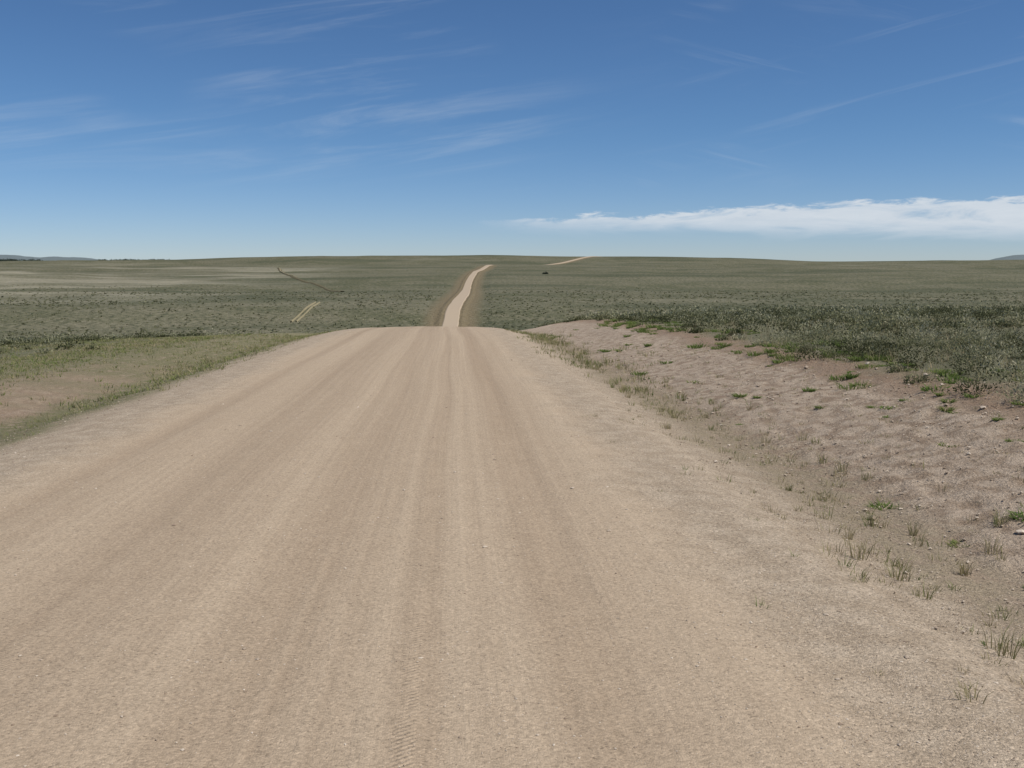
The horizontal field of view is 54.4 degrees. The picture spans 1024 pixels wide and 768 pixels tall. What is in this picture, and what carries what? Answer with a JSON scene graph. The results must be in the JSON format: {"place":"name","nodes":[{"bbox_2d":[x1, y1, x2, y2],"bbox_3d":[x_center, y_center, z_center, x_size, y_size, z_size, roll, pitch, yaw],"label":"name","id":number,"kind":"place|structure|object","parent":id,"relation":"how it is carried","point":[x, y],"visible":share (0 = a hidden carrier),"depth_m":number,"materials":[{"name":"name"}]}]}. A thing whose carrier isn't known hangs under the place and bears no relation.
{"place":"outdoors","nodes":[
{"label":"outdoors","id":0,"kind":"place"},
{"bbox_2d":[0,255,100,260],"bbox_3d":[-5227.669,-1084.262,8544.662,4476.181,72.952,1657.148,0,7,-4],"label":"distant hills","id":1,"kind":"structure","parent":0,"point":[17,257],"depth_m":8337.99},
{"bbox_2d":[277,268,344,291],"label":"dirt track","id":2,"kind":"structure","parent":0,"point":[323,287],"depth_m":572.90,"materials":[{"name":"brown soil"}]},
{"bbox_2d":[0,256,1023,767],"bbox_3d":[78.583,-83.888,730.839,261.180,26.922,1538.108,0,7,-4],"label":"dirt road","id":3,"kind":"structure","parent":0,"point":[264,422],"depth_m":5.12,"materials":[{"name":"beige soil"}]},
{"bbox_2d":[0,255,1023,687],"bbox_3d":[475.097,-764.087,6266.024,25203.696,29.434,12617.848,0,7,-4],"label":"ground","id":4,"kind":"structure","parent":0,"point":[510,275],"depth_m":20.67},
{"bbox_2d":[0,258,168,260],"bbox_3d":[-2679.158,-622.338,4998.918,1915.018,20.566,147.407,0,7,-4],"label":"distant trees","id":5,"kind":"object","parent":4,"relation":"on","point":[3,259],"visible":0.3,"depth_m":5008.56,"materials":[{"name":"green plant"}]},
{"bbox_2d":[290,302,315,321],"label":"dirt track","id":6,"kind":"structure","parent":4,"relation":"on","point":[301,312],"depth_m":315.24,"materials":[{"name":"beige soil"}]},
{"bbox_2d":[295,302,319,321],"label":"dirt track","id":7,"kind":"structure","parent":4,"relation":"on","point":[297,320],"depth_m":315.05,"materials":[{"name":"beige soil"}]},
{"bbox_2d":[0,298,1023,400],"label":"sagebrush","id":8,"kind":"object","parent":4,"relation":"on","point":[856,314],"visible":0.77,"depth_m":25.04,"materials":[{"name":"green plant"}]},
{"bbox_2d":[0,284,1023,340],"bbox_3d":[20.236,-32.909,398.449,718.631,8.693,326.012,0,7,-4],"label":"distant sagebrush","id":9,"kind":"object","parent":4,"relation":"on","point":[606,301],"visible":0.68,"depth_m":362.53,"materials":[{"name":"green plant"}]},
{"bbox_2d":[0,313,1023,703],"bbox_3d":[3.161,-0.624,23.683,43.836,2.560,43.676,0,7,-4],"label":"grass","id":10,"kind":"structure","parent":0,"point":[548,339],"depth_m":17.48,"materials":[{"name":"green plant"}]},
{"bbox_2d":[0,0,1023,260],"label":"sky","id":11,"kind":"structure","parent":0,"point":[796,130],"materials":[{"name":"blue"}]},
{"bbox_2d":[991,255,1023,259],"bbox_3d":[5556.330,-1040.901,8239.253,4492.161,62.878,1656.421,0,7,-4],"label":"distant hills","id":12,"kind":"structure","parent":0,"point":[1016,257],"depth_m":7834.66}
]}

